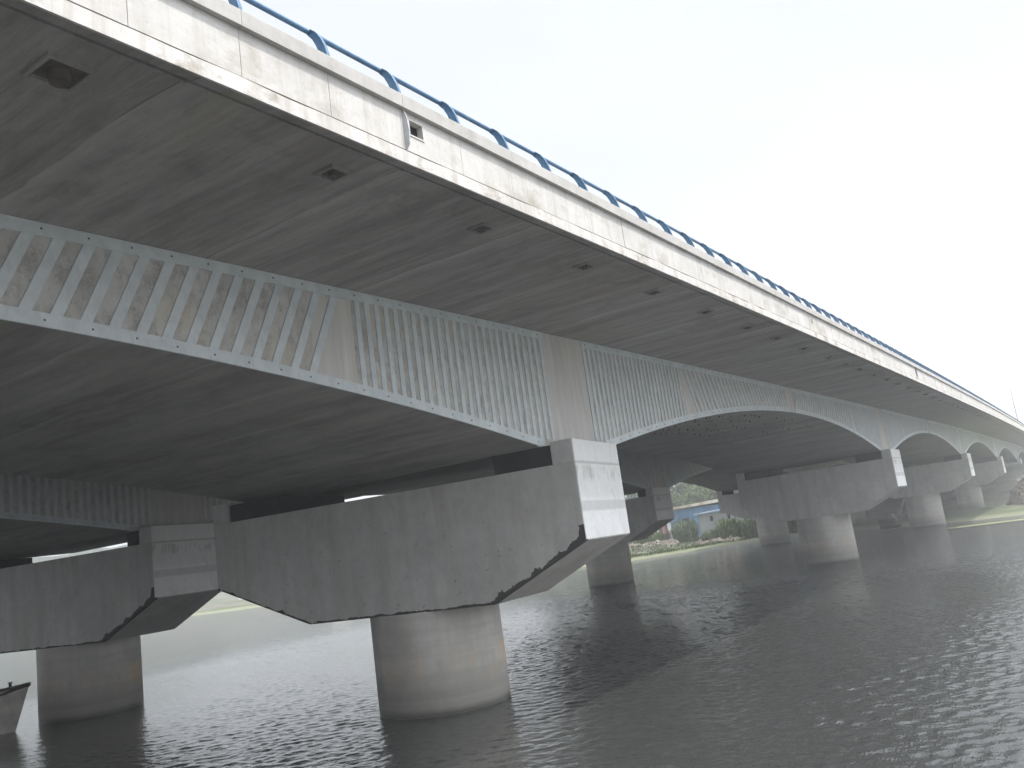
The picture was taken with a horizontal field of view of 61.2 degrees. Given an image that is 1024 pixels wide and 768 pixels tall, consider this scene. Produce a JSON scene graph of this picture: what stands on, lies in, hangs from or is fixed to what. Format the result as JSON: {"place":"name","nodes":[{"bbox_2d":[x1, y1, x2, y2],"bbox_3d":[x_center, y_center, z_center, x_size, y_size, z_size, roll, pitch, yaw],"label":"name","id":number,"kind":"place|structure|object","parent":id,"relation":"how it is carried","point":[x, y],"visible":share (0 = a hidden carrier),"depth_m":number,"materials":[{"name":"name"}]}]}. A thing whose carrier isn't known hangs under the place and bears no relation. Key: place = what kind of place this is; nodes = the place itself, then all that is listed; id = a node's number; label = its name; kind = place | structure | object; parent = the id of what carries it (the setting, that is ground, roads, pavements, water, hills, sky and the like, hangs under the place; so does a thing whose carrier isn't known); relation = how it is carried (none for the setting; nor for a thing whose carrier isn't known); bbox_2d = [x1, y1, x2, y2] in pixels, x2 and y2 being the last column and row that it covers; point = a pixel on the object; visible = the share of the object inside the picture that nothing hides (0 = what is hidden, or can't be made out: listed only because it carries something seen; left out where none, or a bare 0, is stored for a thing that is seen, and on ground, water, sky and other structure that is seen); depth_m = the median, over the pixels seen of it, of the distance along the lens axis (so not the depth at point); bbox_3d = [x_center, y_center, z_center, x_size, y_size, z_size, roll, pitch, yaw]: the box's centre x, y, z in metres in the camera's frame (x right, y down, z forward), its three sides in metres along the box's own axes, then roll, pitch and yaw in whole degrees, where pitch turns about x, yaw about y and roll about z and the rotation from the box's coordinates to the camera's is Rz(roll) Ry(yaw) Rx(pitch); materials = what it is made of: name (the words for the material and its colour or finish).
{"place":"outdoors","nodes":[
{"label":"outdoors","id":0,"kind":"place"},
{"bbox_2d":[30,495,670,593],"bbox_3d":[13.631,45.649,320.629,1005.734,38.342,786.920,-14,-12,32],"label":"hills","id":1,"kind":"structure","parent":0,"point":[38,559],"depth_m":296.64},
{"bbox_2d":[191,528,670,615],"bbox_3d":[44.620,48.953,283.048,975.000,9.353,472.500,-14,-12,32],"label":"ground","id":2,"kind":"structure","parent":0,"point":[221,602],"depth_m":156.14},
{"bbox_2d":[0,515,1023,767],"bbox_3d":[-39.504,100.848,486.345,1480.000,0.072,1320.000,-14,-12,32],"label":"water","id":3,"kind":"structure","parent":0,"point":[900,647],"depth_m":25.54,"materials":[{"name":"grey liquid"}]},
{"bbox_2d":[0,682,30,733],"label":"wooden boat","id":4,"kind":"object","parent":3,"relation":"on","point":[12,699],"visible":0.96,"depth_m":30.59,"materials":[{"name":"grey wood"}]},
{"bbox_2d":[0,523,220,723],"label":"bridge pier","id":5,"kind":"structure","parent":3,"relation":"in","point":[80,624],"depth_m":31.91,"materials":[{"name":"concrete"}]},
{"bbox_2d":[0,451,917,559],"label":"road bridge","id":6,"kind":"structure","parent":5,"relation":"on","point":[41,516],"depth_m":31.61,"materials":[{"name":"concrete"}]},
{"bbox_2d":[212,438,629,719],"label":"bridge pier","id":7,"kind":"structure","parent":3,"relation":"in","point":[427,580],"depth_m":22.93,"materials":[{"name":"concrete"}]},
{"bbox_2d":[0,0,1023,502],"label":"road bridge","id":8,"kind":"structure","parent":7,"relation":"on","point":[244,256],"depth_m":15.76,"materials":[{"name":"concrete"}]},
{"bbox_2d":[1010,389,1017,419],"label":"slender pole","id":9,"kind":"object","parent":8,"relation":"on","point":[1014,406],"visible":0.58,"depth_m":129.30,"materials":[{"name":"white metal"}]},
{"bbox_2d":[586,487,673,587],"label":"bridge pier","id":10,"kind":"structure","parent":3,"relation":"in","point":[650,512],"depth_m":67.77,"materials":[{"name":"concrete"}]},
{"bbox_2d":[717,490,790,545],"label":"bridge pier","id":11,"kind":"structure","parent":3,"relation":"in","point":[773,531],"depth_m":105.25,"materials":[{"name":"concrete"}]},
{"bbox_2d":[735,449,906,564],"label":"bridge pier","id":12,"kind":"structure","parent":3,"relation":"in","point":[819,506],"depth_m":59.16,"materials":[{"name":"concrete"}]},
{"bbox_2d":[889,453,974,527],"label":"bridge pier","id":13,"kind":"structure","parent":3,"relation":"in","point":[924,488],"depth_m":95.24,"materials":[{"name":"concrete"}]},
{"bbox_2d":[946,519,1023,528],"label":"algae","id":14,"kind":"object","parent":3,"relation":"on","point":[985,523],"visible":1,"depth_m":83.38,"materials":[{"name":"green plant"}]},
{"bbox_2d":[40,0,1023,556],"label":"sky","id":15,"kind":"structure","parent":0,"point":[864,159],"materials":[{"name":"white"}]},
{"bbox_2d":[629,530,797,557],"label":"grass","id":16,"kind":"structure","parent":0,"point":[651,548],"depth_m":135.89,"materials":[{"name":"green plant"}]},
{"bbox_2d":[582,463,1023,566],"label":"riverbank","id":17,"kind":"structure","parent":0,"point":[996,493],"depth_m":140.62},
{"bbox_2d":[629,543,642,547],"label":"rubble heap","id":18,"kind":"object","parent":17,"relation":"on","point":[632,545],"visible":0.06,"depth_m":148.36,"materials":[{"name":"stone"}]},
{"bbox_2d":[628,539,645,543],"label":"shrub","id":19,"kind":"object","parent":17,"relation":"on","point":[643,541],"visible":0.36,"depth_m":150.65,"materials":[{"name":"green plant"}]},
{"bbox_2d":[645,531,665,542],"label":"shrub","id":20,"kind":"object","parent":17,"relation":"on","point":[656,536],"visible":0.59,"depth_m":147.50,"materials":[{"name":"green plant"}]},
{"bbox_2d":[630,482,684,532],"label":"broadleaf tree","id":21,"kind":"object","parent":17,"relation":"on","point":[672,489],"visible":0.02,"depth_m":202.46,"materials":[{"name":"green plant"}]},
{"bbox_2d":[643,539,680,545],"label":"rubble heap","id":22,"kind":"object","parent":17,"relation":"on","point":[669,542],"visible":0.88,"depth_m":143.71,"materials":[{"name":"stone"}]},
{"bbox_2d":[663,531,670,539],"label":"yard fence","id":23,"kind":"object","parent":17,"relation":"on","point":[667,535],"visible":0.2,"depth_m":154.40,"materials":[{"name":"wood"}]},
{"bbox_2d":[660,495,676,531],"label":"broadleaf tree","id":24,"kind":"object","parent":17,"relation":"on","point":[661,529],"visible":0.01,"depth_m":185.33,"materials":[{"name":"green plant"}]},
{"bbox_2d":[669,518,699,541],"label":"shrub","id":25,"kind":"object","parent":17,"relation":"on","point":[688,531],"visible":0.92,"depth_m":145.05,"materials":[{"name":"green plant"}]},
{"bbox_2d":[672,482,713,506],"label":"broadleaf tree","id":26,"kind":"object","parent":17,"relation":"on","point":[680,488],"visible":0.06,"depth_m":199.94,"materials":[{"name":"green plant"}]},
{"bbox_2d":[673,484,715,509],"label":"broadleaf tree","id":27,"kind":"object","parent":17,"relation":"on","point":[692,494],"visible":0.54,"depth_m":181.70,"materials":[{"name":"green plant"}]},
{"bbox_2d":[670,499,719,538],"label":"metal shed","id":28,"kind":"structure","parent":17,"relation":"on","point":[684,513],"depth_m":161.57,"materials":[{"name":"blue metal"}]},
{"bbox_2d":[701,528,716,540],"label":"shrub","id":29,"kind":"object","parent":17,"relation":"on","point":[709,534],"visible":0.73,"depth_m":143.72,"materials":[{"name":"green plant"}]},
{"bbox_2d":[693,509,744,534],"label":"white hut","id":30,"kind":"object","parent":17,"relation":"on","point":[707,520],"visible":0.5,"depth_m":150.22,"materials":[{"name":"white paint"}]},
{"bbox_2d":[707,488,738,500],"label":"broadleaf tree","id":31,"kind":"object","parent":17,"relation":"on","point":[735,492],"visible":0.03,"depth_m":183.34,"materials":[{"name":"green plant"}]},
{"bbox_2d":[698,535,748,544],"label":"rubble heap","id":32,"kind":"object","parent":17,"relation":"on","point":[731,538],"visible":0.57,"depth_m":138.46,"materials":[{"name":"stone"}]},
{"bbox_2d":[713,516,741,538],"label":"shrub","id":33,"kind":"object","parent":17,"relation":"on","point":[726,528],"visible":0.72,"depth_m":141.75,"materials":[{"name":"green plant"}]},
{"bbox_2d":[738,518,757,537],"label":"shrub","id":34,"kind":"object","parent":17,"relation":"on","point":[748,527],"visible":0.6,"depth_m":140.54,"materials":[{"name":"green plant"}]},
{"bbox_2d":[787,520,797,532],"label":"shrub","id":35,"kind":"object","parent":17,"relation":"on","point":[792,526],"visible":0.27,"depth_m":137.15,"materials":[{"name":"green plant"}]},
{"bbox_2d":[850,511,866,523],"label":"bridge pier","id":36,"kind":"structure","parent":17,"relation":"on","point":[858,517],"depth_m":140.27,"materials":[{"name":"concrete"}]},
{"bbox_2d":[878,499,904,529],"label":"work machine","id":37,"kind":"object","parent":17,"relation":"on","point":[891,520],"visible":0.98,"depth_m":100.31,"materials":[{"name":"grey metal"}]},
{"bbox_2d":[954,456,1005,509],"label":"bridge pier","id":38,"kind":"structure","parent":17,"relation":"on","point":[968,494],"depth_m":131.14,"materials":[{"name":"concrete"}]},
{"bbox_2d":[1005,459,1021,465],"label":"bridge pier","id":39,"kind":"structure","parent":17,"relation":"on","point":[1014,462],"depth_m":166.33,"materials":[{"name":"concrete"}]},
{"bbox_2d":[1005,471,1023,505],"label":"rubble heap","id":40,"kind":"object","parent":17,"relation":"on","point":[1016,496],"visible":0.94,"depth_m":119.02,"materials":[{"name":"stone"}]}
]}

